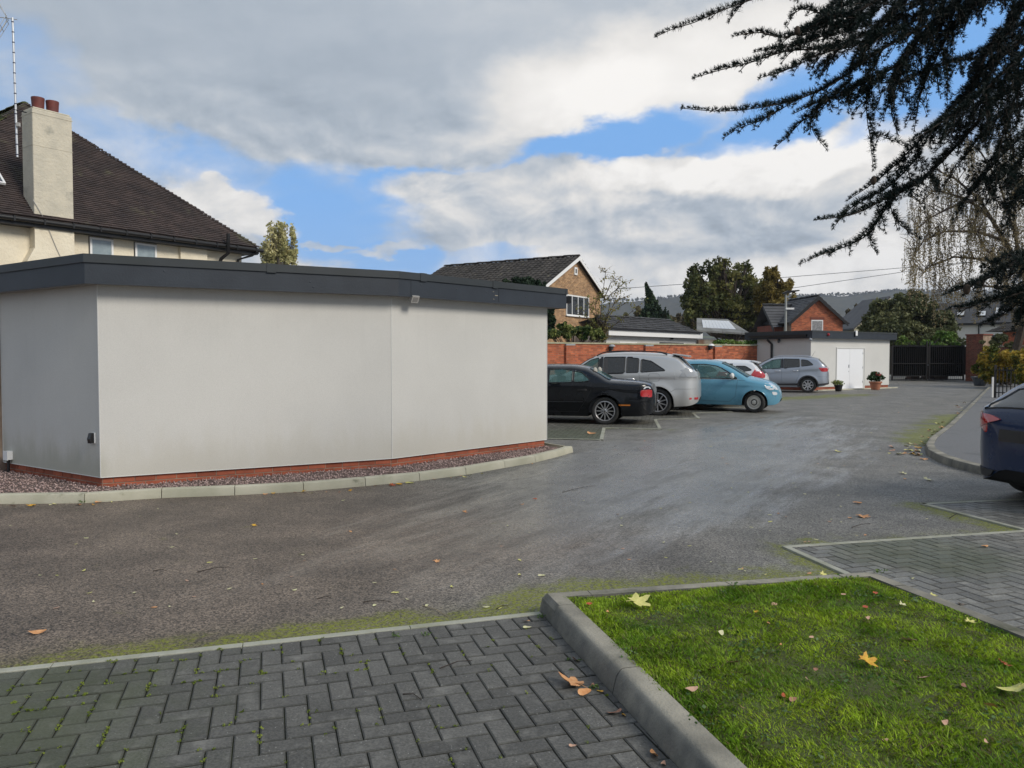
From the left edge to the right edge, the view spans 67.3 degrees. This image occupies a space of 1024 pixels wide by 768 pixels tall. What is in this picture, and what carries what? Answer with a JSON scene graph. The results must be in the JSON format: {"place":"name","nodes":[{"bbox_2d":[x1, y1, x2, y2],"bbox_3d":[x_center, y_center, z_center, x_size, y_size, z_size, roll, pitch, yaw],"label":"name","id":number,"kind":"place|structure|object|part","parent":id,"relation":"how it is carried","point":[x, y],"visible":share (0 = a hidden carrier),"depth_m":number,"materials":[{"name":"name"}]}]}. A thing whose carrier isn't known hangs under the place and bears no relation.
{"place":"outdoors","nodes":[
{"label":"outdoors","id":0,"kind":"place"},
{"bbox_2d":[0,96,263,264],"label":"cream house","id":1,"kind":"structure","parent":0,"point":[65,190],"depth_m":21.23,"materials":[{"name":"tile"}]},
{"bbox_2d":[0,5,26,156],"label":"television aerial","id":2,"kind":"object","parent":1,"relation":"attached to","point":[17,124],"visible":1,"depth_m":19.19,"materials":[{"name":"silver metal"}]},
{"bbox_2d":[88,236,113,254],"bbox_3d":[-11.315,-3.201,21.215,0.054,1.670,0.672,1,2,36],"label":"window","id":3,"kind":"structure","parent":1,"relation":"in","point":[97,245],"depth_m":21.16,"materials":[{"name":"white plastic"}]},
{"bbox_2d":[134,242,156,256],"bbox_3d":[-10.580,-3.636,22.222,0.054,0.870,0.679,1,2,36],"label":"window","id":4,"kind":"structure","parent":1,"relation":"in","point":[140,249],"depth_m":22.19,"materials":[{"name":"white plastic"}]},
{"bbox_2d":[259,220,297,264],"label":"poplar tree","id":5,"kind":"object","parent":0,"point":[280,250],"visible":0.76,"depth_m":59.17,"materials":[{"name":"green plant"}]},
{"bbox_2d":[0,445,559,492],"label":"gravel","id":6,"kind":"structure","parent":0,"point":[406,466],"depth_m":9.53,"materials":[{"name":"brown gravel"}]},
{"bbox_2d":[0,611,677,767],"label":"block paving","id":7,"kind":"structure","parent":0,"point":[551,714],"depth_m":3.38,"materials":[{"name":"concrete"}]},
{"bbox_2d":[6,628,608,767],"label":"joint moss","id":8,"kind":"object","parent":7,"relation":"on","point":[148,695],"visible":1,"depth_m":3.48,"materials":[{"name":"green plant"}]},
{"bbox_2d":[440,660,471,668],"bbox_3d":[-0.283,1.397,3.848,0.184,0.011,0.021,-1,2,-33],"label":"twig","id":9,"kind":"object","parent":7,"relation":"on","point":[454,662],"visible":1,"depth_m":3.85,"materials":[{"name":"brown wood"}]},
{"bbox_2d":[558,671,586,687],"bbox_3d":[0.281,1.377,3.612,0.136,0.063,0.144,0,2,0],"label":"fallen leaf","id":10,"kind":"object","parent":7,"relation":"on","point":[574,681],"visible":1,"depth_m":3.63,"materials":[{"name":"orange plant"}]},
{"bbox_2d":[578,688,590,694],"bbox_3d":[0.332,1.402,3.518,0.036,0.021,0.085,2,3,42],"label":"fallen leaf","id":11,"kind":"object","parent":7,"relation":"on","point":[582,691],"visible":1,"depth_m":3.52,"materials":[{"name":"orange plant"}]},
{"bbox_2d":[589,684,601,689],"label":"weed","id":12,"kind":"object","parent":7,"relation":"on","point":[595,685],"visible":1,"depth_m":3.56,"materials":[{"name":"green plant"}]},
{"bbox_2d":[0,375,1023,667],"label":"driveway","id":13,"kind":"structure","parent":0,"point":[640,485],"depth_m":6.85,"materials":[{"name":"grey asphalt"}]},
{"bbox_2d":[0,354,6,470],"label":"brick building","id":14,"kind":"structure","parent":13,"relation":"on","point":[2,465],"depth_m":10.14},
{"bbox_2d":[29,629,46,633],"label":"fallen leaf","id":15,"kind":"object","parent":13,"relation":"on","point":[36,631],"visible":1,"depth_m":4.32,"materials":[{"name":"orange plant"}]},
{"bbox_2d":[0,253,567,486],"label":"rendered building","id":16,"kind":"structure","parent":13,"relation":"on","point":[149,370],"depth_m":9.72,"materials":[{"name":"white paint"}]},
{"bbox_2d":[3,451,12,471],"bbox_3d":[-6.567,1.007,10.018,0.120,0.275,0.068,1,2,34],"label":"junction box","id":17,"kind":"object","parent":16,"relation":"attached to","point":[7,456],"visible":1,"depth_m":10.00,"materials":[{"name":"white plastic"}]},
{"bbox_2d":[87,433,95,443],"bbox_3d":[-4.860,0.625,8.878,0.080,0.120,0.058,1,2,34],"label":"outdoor socket","id":18,"kind":"object","parent":16,"relation":"attached to","point":[90,438],"visible":1,"depth_m":8.86,"materials":[{"name":"black plastic"}]},
{"bbox_2d":[408,295,419,302],"bbox_3d":[-1.383,-1.174,10.555,0.218,0.128,0.124,2,3,42],"label":"floodlight","id":19,"kind":"object","parent":16,"relation":"attached to","point":[413,299],"visible":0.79,"depth_m":10.48,"materials":[{"name":"grey plastic"}]},
{"bbox_2d":[566,296,570,303],"bbox_3d":[0.935,-1.423,13.021,0.120,0.115,0.120,0,2,0],"label":"security camera","id":20,"kind":"object","parent":16,"relation":"attached to","point":[568,299],"visible":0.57,"depth_m":12.96,"materials":[{"name":"black plastic"}]},
{"bbox_2d":[0,443,572,503],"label":"kerb","id":21,"kind":"structure","parent":13,"relation":"on","point":[116,495],"depth_m":8.78,"materials":[{"name":"concrete"}]},
{"bbox_2d":[432,254,605,341],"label":"brick house","id":22,"kind":"structure","parent":13,"relation":"on","point":[572,274],"depth_m":41.23,"materials":[{"name":"tile"}]},
{"bbox_2d":[565,295,589,317],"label":"window","id":23,"kind":"structure","parent":22,"relation":"in","point":[580,301],"depth_m":41.09,"materials":[{"name":"white plastic"}]},
{"bbox_2d":[547,321,606,342],"bbox_3d":[2.951,-1.208,34.138,3.491,3.161,0.950,-1,2,-32],"label":"variegated shrub","id":24,"kind":"object","parent":13,"relation":"on","point":[567,332],"visible":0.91,"depth_m":33.85,"materials":[{"name":"green plant"}]},
{"bbox_2d":[575,266,648,342],"bbox_3d":[4.450,-2.571,35.043,3.310,5.817,1.404,0,2,0],"label":"young tree","id":25,"kind":"object","parent":13,"relation":"on","point":[605,320],"visible":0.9,"depth_m":34.85,"materials":[{"name":"brown plant"}]},
{"bbox_2d":[572,314,702,343],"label":"bungalow","id":26,"kind":"object","parent":13,"relation":"on","point":[630,329],"visible":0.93,"depth_m":42.34,"materials":[{"name":"grey tile"}]},
{"bbox_2d":[659,342,683,343],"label":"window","id":27,"kind":"structure","parent":26,"relation":"in","point":[659,342],"depth_m":43.77,"materials":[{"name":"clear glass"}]},
{"bbox_2d":[547,342,757,374],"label":"boundary wall","id":28,"kind":"structure","parent":13,"relation":"on","point":[569,352],"depth_m":34.46,"materials":[{"name":"red brick"}]},
{"bbox_2d":[708,344,714,349],"bbox_3d":[9.457,-1.757,36.468,0.293,0.300,0.293,0,2,14],"label":"wall lamp","id":29,"kind":"object","parent":28,"relation":"attached to","point":[710,346],"visible":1,"depth_m":36.43,"materials":[{"name":"black metal"}]},
{"bbox_2d":[712,329,756,344],"bbox_3d":[11.716,-2.286,38.313,4.611,0.919,0.648,-1,2,-31],"label":"climbing plant","id":30,"kind":"object","parent":28,"relation":"on","point":[732,341],"visible":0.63,"depth_m":37.75,"materials":[{"name":"green plant"}]},
{"bbox_2d":[679,256,764,340],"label":"broadleaf tree","id":31,"kind":"object","parent":13,"relation":"on","point":[716,296],"visible":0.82,"depth_m":74.02,"materials":[{"name":"green plant"}]},
{"bbox_2d":[696,318,747,344],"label":"outhouse","id":32,"kind":"structure","parent":13,"relation":"on","point":[726,326],"depth_m":47.17,"materials":[{"name":"grey"}]},
{"bbox_2d":[539,572,1023,767],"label":"kerb","id":33,"kind":"structure","parent":13,"relation":"on","point":[678,736],"depth_m":3.62,"materials":[{"name":"concrete"}]},
{"bbox_2d":[782,290,799,330],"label":"street lamp","id":34,"kind":"object","parent":13,"relation":"on","point":[786,308],"visible":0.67,"depth_m":49.80,"materials":[{"name":"metal"}]},
{"bbox_2d":[759,352,828,392],"bbox_3d":[12.074,-0.574,34.910,4.312,1.832,2.174,1,2,24],"label":"silver crossover","id":35,"kind":"object","parent":13,"relation":"on","point":[806,373],"visible":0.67,"depth_m":33.80,"materials":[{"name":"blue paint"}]},
{"bbox_2d":[783,358,799,367],"bbox_3d":[12.350,-0.909,33.948,0.703,0.435,0.198,1,2,24],"label":"side window","id":36,"kind":"structure","parent":35,"relation":"in","point":[787,363],"depth_m":33.95,"materials":[{"name":"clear glass"}]},
{"bbox_2d":[801,359,812,366],"bbox_3d":[12.924,-0.921,33.688,0.512,0.318,0.147,1,2,24],"label":"side window","id":37,"kind":"structure","parent":35,"relation":"in","point":[803,362],"depth_m":33.70,"materials":[{"name":"black glass"}]},
{"bbox_2d":[745,330,897,389],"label":"rendered outbuilding","id":38,"kind":"structure","parent":13,"relation":"on","point":[849,359],"depth_m":37.36,"materials":[{"name":"white paint"}]},
{"bbox_2d":[837,349,849,387],"bbox_3d":[15.999,-0.740,37.125,1.006,1.910,0.038,-1,2,-33],"label":"door","id":39,"kind":"structure","parent":38,"relation":"in","point":[843,355],"depth_m":37.15,"materials":[{"name":"white"}]},
{"bbox_2d":[849,349,862,387],"bbox_3d":[16.882,-0.760,37.700,1.078,1.910,0.028,-1,2,-33],"label":"door","id":40,"kind":"structure","parent":38,"relation":"in","point":[856,355],"depth_m":37.70,"materials":[{"name":"white"}]},
{"bbox_2d":[831,380,844,390],"bbox_3d":[14.825,0.062,35.035,0.594,0.533,0.510,0,2,0],"label":"plant pot","id":41,"kind":"object","parent":13,"relation":"on","point":[838,386],"visible":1,"depth_m":34.93,"materials":[{"name":"black plastic"}]},
{"bbox_2d":[817,387,897,390],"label":"kerb","id":42,"kind":"structure","parent":13,"relation":"on","point":[856,388],"depth_m":37.09,"materials":[{"name":"concrete"}]},
{"bbox_2d":[866,371,885,389],"bbox_3d":[17.409,-0.178,36.782,0.869,0.890,0.710,0,2,0],"label":"plant pot","id":43,"kind":"object","parent":13,"relation":"on","point":[877,378],"visible":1,"depth_m":36.63,"materials":[{"name":"ceramic"}]},
{"bbox_2d":[856,290,965,346],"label":"bush","id":44,"kind":"object","parent":13,"relation":"on","point":[899,314],"visible":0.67,"depth_m":60.48,"materials":[{"name":"green plant"}]},
{"bbox_2d":[894,330,959,346],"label":"laurel shrub","id":45,"kind":"object","parent":13,"relation":"on","point":[944,338],"visible":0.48,"depth_m":56.12,"materials":[{"name":"green plant"}]},
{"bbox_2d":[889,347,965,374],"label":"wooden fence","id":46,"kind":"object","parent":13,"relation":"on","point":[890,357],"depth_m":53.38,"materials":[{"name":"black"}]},
{"bbox_2d":[891,341,964,379],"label":"iron gates","id":47,"kind":"object","parent":13,"relation":"on","point":[913,361],"visible":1,"depth_m":50.43,"materials":[{"name":"black metal"}]},
{"bbox_2d":[925,384,991,474],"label":"kerb","id":48,"kind":"structure","parent":13,"relation":"on","point":[933,452],"depth_m":11.56,"materials":[{"name":"concrete"}]},
{"bbox_2d":[927,301,1022,346],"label":"white house","id":49,"kind":"structure","parent":13,"relation":"on","point":[969,326],"depth_m":82.14,"materials":[{"name":"black tile"}]},
{"bbox_2d":[971,376,985,385],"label":"plant pot","id":50,"kind":"object","parent":13,"relation":"on","point":[977,381],"visible":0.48,"depth_m":41.80,"materials":[{"name":"grey"}]},
{"bbox_2d":[979,333,1012,350],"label":"climbing shrub","id":51,"kind":"object","parent":13,"relation":"on","point":[999,339],"visible":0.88,"depth_m":43.74,"materials":[{"name":"green plant"}]},
{"bbox_2d":[982,345,1023,368],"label":"garden wall","id":52,"kind":"structure","parent":13,"relation":"on","point":[1002,347],"depth_m":46.79,"materials":[{"name":"red brick"}]},
{"bbox_2d":[986,322,1023,345],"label":"tiled garage","id":53,"kind":"structure","parent":13,"relation":"on","point":[1007,330],"depth_m":51.23,"materials":[{"name":"grey brick"}]},
{"bbox_2d":[1014,364,1023,384],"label":"autumn shrub","id":54,"kind":"object","parent":13,"relation":"on","point":[1019,375],"visible":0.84,"depth_m":23.99,"materials":[{"name":"yellow plant"}]},
{"bbox_2d":[0,0,1023,304],"label":"sky","id":55,"kind":"structure","parent":0,"point":[415,136],"materials":[{"name":"white"}]},
{"bbox_2d":[502,276,556,330],"bbox_3d":[0.772,-2.464,36.942,2.755,5.481,1.265,0,2,0],"label":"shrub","id":56,"kind":"object","parent":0,"point":[551,318],"visible":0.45,"depth_m":36.66,"materials":[{"name":"green plant"}]},
{"bbox_2d":[547,404,744,439],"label":"block paving","id":57,"kind":"structure","parent":0,"point":[569,427],"depth_m":18.14,"materials":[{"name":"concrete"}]},
{"bbox_2d":[547,364,656,424],"bbox_3d":[1.149,0.207,18.712,4.662,1.392,2.164,1,2,15],"label":"black saloon car","id":58,"kind":"object","parent":57,"relation":"on","point":[600,396],"visible":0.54,"depth_m":17.67,"materials":[{"name":"paint"}]},
{"bbox_3d":[1.135,-0.189,17.902,0.581,0.342,0.190,1,2,15],"label":"side window","id":59,"kind":"part","parent":58,"relation":"part of","materials":[{"name":"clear glass"}]},
{"bbox_3d":[1.612,-0.166,17.762,0.391,0.274,0.148,1,2,15],"label":"side window","id":60,"kind":"part","parent":58,"relation":"part of","materials":[{"name":"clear glass"}]},
{"bbox_3d":[2.178,-0.258,18.420,0.525,0.309,1.221,1,2,15],"label":"rear window","id":61,"kind":"part","parent":58,"relation":"part of","materials":[{"name":"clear glass"}]},
{"bbox_2d":[549,347,700,415],"bbox_3d":[2.854,-0.153,21.496,4.722,1.918,2.225,1,2,17],"label":"silver suv","id":62,"kind":"object","parent":57,"relation":"on","point":[675,379],"visible":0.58,"depth_m":20.36,"materials":[{"name":"paint"}]},
{"bbox_3d":[1.989,-0.478,20.930,0.766,0.488,0.214,1,2,17],"label":"side window","id":63,"kind":"part","parent":62,"relation":"part of","materials":[{"name":"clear glass"}]},
{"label":"side window","id":64,"kind":"part","parent":62,"relation":"part of","materials":[{"name":"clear glass"}]},
{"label":"side window","id":65,"kind":"part","parent":62,"relation":"part of","materials":[{"name":"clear glass"}]},
{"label":"side window","id":66,"kind":"part","parent":62,"relation":"part of","materials":[{"name":"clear glass"}]},
{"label":"rear window","id":67,"kind":"part","parent":62,"relation":"part of","materials":[{"name":"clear glass"}]},
{"bbox_2d":[685,359,729,406],"bbox_3d":[5.180,-0.061,24.899,3.992,1.500,2.103,1,2,22],"label":"pale silver hatchback","id":68,"kind":"object","parent":57,"relation":"on","point":[713,370],"visible":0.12,"depth_m":23.66,"materials":[{"name":"paint"}]},
{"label":"side window","id":69,"kind":"part","parent":68,"relation":"part of","materials":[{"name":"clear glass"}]},
{"bbox_2d":[672,359,781,412],"bbox_3d":[6.065,-0.105,22.621,3.542,1.745,1.986,1,2,23],"label":"blue city car","id":70,"kind":"object","parent":57,"relation":"on","point":[737,386],"visible":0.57,"depth_m":21.75,"materials":[{"name":"paint"}]},
{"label":"side window","id":71,"kind":"part","parent":70,"relation":"part of","materials":[{"name":"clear glass"}]},
{"bbox_2d":[713,353,768,404],"bbox_3d":[6.568,-0.195,25.910,3.992,1.697,2.103,1,2,22],"label":"white hatchback","id":72,"kind":"object","parent":57,"relation":"on","point":[752,368],"visible":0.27,"depth_m":24.78,"materials":[{"name":"paint"}]},
{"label":"side window","id":73,"kind":"part","parent":72,"relation":"part of","materials":[{"name":"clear glass"}]},
{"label":"rear window","id":74,"kind":"part","parent":72,"relation":"part of","materials":[{"name":"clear glass"}]},
{"bbox_2d":[752,265,796,311],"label":"tree","id":75,"kind":"object","parent":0,"point":[773,288],"visible":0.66,"depth_m":72.31,"materials":[{"name":"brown plant"}]},
{"bbox_2d":[566,574,1023,767],"bbox_3d":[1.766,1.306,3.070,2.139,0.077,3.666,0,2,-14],"label":"grass","id":76,"kind":"structure","parent":0,"point":[745,594],"depth_m":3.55,"materials":[{"name":"green plant"}]},
{"bbox_2d":[627,593,650,605],"bbox_3d":[0.727,1.240,4.417,0.140,0.045,0.134,0,2,11],"label":"fallen leaf","id":77,"kind":"object","parent":76,"relation":"on","point":[637,599],"visible":1,"depth_m":4.42,"materials":[{"name":"yellow plant"}]},
{"bbox_2d":[686,686,697,690],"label":"fallen leaf","id":78,"kind":"object","parent":76,"relation":"on","point":[692,688],"visible":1,"depth_m":3.27,"materials":[{"name":"beige plant"}]},
{"bbox_2d":[859,651,877,666],"bbox_3d":[1.640,1.269,3.543,0.086,0.047,0.086,1,2,21],"label":"fallen leaf","id":79,"kind":"object","parent":76,"relation":"on","point":[871,660],"visible":1,"depth_m":3.55,"materials":[{"name":"yellow plant"}]},
{"bbox_2d":[997,683,1023,691],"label":"fallen leaf","id":80,"kind":"object","parent":76,"relation":"on","point":[1018,687],"visible":1,"depth_m":3.25,"materials":[{"name":"yellow plant"}]},
{"bbox_2d":[619,261,977,288],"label":"overhead wire","id":81,"kind":"object","parent":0,"point":[797,276],"visible":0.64,"depth_m":89.60,"materials":[{"name":"grey"}]},
{"bbox_2d":[753,294,849,331],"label":"red brick house","id":82,"kind":"structure","parent":0,"point":[814,312],"depth_m":56.20,"materials":[{"name":"brick"}]},
{"bbox_2d":[811,320,822,330],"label":"window","id":83,"kind":"structure","parent":82,"relation":"in","point":[811,320],"depth_m":56.07,"materials":[{"name":"white plastic"}]},
{"bbox_2d":[600,290,1022,344],"bbox_3d":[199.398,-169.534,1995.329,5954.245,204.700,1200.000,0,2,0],"label":"hill","id":84,"kind":"structure","parent":0,"point":[840,305],"depth_m":2206.45,"materials":[{"name":"green plant"}]},
{"bbox_2d":[603,288,1003,301],"bbox_3d":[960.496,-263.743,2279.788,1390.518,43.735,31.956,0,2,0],"label":"hilltop woods","id":85,"kind":"object","parent":84,"relation":"on","point":[821,294],"visible":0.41,"depth_m":2275.94,"materials":[{"name":"plant"}]},
{"bbox_2d":[654,0,1023,336],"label":"cedar tree","id":86,"kind":"object","parent":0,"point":[993,86],"visible":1,"depth_m":5.48,"materials":[{"name":"green plant"}]},
{"bbox_2d":[794,262,967,287],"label":"overhead wire","id":87,"kind":"object","parent":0,"point":[859,278],"visible":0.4,"depth_m":89.61,"materials":[{"name":"grey"}]},
{"bbox_2d":[782,530,1023,629],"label":"block paving","id":88,"kind":"structure","parent":0,"point":[968,571],"depth_m":5.73,"materials":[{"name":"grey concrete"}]},
{"bbox_2d":[905,376,918,378],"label":"wheelie bin","id":89,"kind":"object","parent":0,"point":[907,377],"visible":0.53,"depth_m":51.36,"materials":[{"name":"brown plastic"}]},
{"bbox_2d":[934,376,947,378],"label":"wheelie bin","id":90,"kind":"object","parent":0,"point":[940,377],"visible":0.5,"depth_m":51.32,"materials":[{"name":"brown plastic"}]},
{"bbox_2d":[920,499,1023,529],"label":"block paving","id":91,"kind":"structure","parent":0,"point":[1009,513],"depth_m":7.76,"materials":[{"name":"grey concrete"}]},
{"bbox_2d":[980,383,1023,491],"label":"dark blue car","id":92,"kind":"object","parent":91,"relation":"on","point":[1002,438],"visible":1,"depth_m":8.07,"materials":[{"name":"paint"}]},
{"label":"rear window","id":93,"kind":"part","parent":92,"relation":"part of","materials":[{"name":"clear glass"}]},
{"bbox_2d":[934,383,1016,463],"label":"pavement","id":94,"kind":"structure","parent":0,"point":[960,438],"depth_m":14.25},
{"bbox_2d":[897,108,1023,384],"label":"weeping birch","id":95,"kind":"object","parent":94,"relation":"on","point":[972,231],"visible":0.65,"depth_m":39.38,"materials":[{"name":"brown plant"}]},
{"bbox_2d":[991,377,993,396],"bbox_3d":[17.391,0.118,27.821,0.056,0.740,0.040,0,2,0],"label":"marker post","id":96,"kind":"object","parent":94,"relation":"on","point":[992,392],"visible":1,"depth_m":27.80,"materials":[{"name":"white plastic"}]},
{"bbox_2d":[970,344,1023,385],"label":"beech hedge","id":97,"kind":"object","parent":94,"relation":"on","point":[992,357],"visible":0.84,"depth_m":39.00,"materials":[{"name":"green plant"}]},
{"bbox_2d":[994,365,1018,397],"bbox_3d":[17.580,-0.085,27.313,0.084,1.180,0.836,-1,2,-37],"label":"railing","id":98,"kind":"object","parent":94,"relation":"on","point":[995,375],"visible":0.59,"depth_m":27.42,"materials":[{"name":"black metal"}]},
{"bbox_2d":[965,334,992,380],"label":"gate pier","id":99,"kind":"structure","parent":0,"point":[974,349],"depth_m":49.95,"materials":[{"name":"red brick"}]},
{"label":"ground","id":100,"kind":"structure","parent":0,"visible":0},
{"bbox_2d":[633,305,641,316],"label":"distant tree","id":101,"kind":"object","parent":100,"relation":"on","point":[638,309],"visible":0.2,"depth_m":96.89,"materials":[{"name":"green plant"}]},
{"bbox_2d":[638,282,674,320],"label":"conifer","id":102,"kind":"object","parent":100,"relation":"on","point":[652,308],"visible":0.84,"depth_m":87.27,"materials":[{"name":"green plant"}]},
{"bbox_2d":[662,306,668,318],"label":"cypress shrub","id":103,"kind":"object","parent":100,"relation":"on","point":[665,313],"visible":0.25,"depth_m":83.58,"materials":[{"name":"green plant"}]},
{"bbox_2d":[675,312,683,324],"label":"distant tree","id":104,"kind":"object","parent":100,"relation":"on","point":[679,316],"visible":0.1,"depth_m":114.70,"materials":[{"name":"green plant"}]},
{"bbox_2d":[680,316,702,332],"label":"distant tree","id":105,"kind":"object","parent":100,"relation":"on","point":[692,326],"visible":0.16,"depth_m":97.73,"materials":[{"name":"green plant"}]},
{"bbox_2d":[843,296,890,330],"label":"cream gable house","id":106,"kind":"structure","parent":100,"relation":"on","point":[852,317],"depth_m":82.47,"materials":[{"name":"stone"}]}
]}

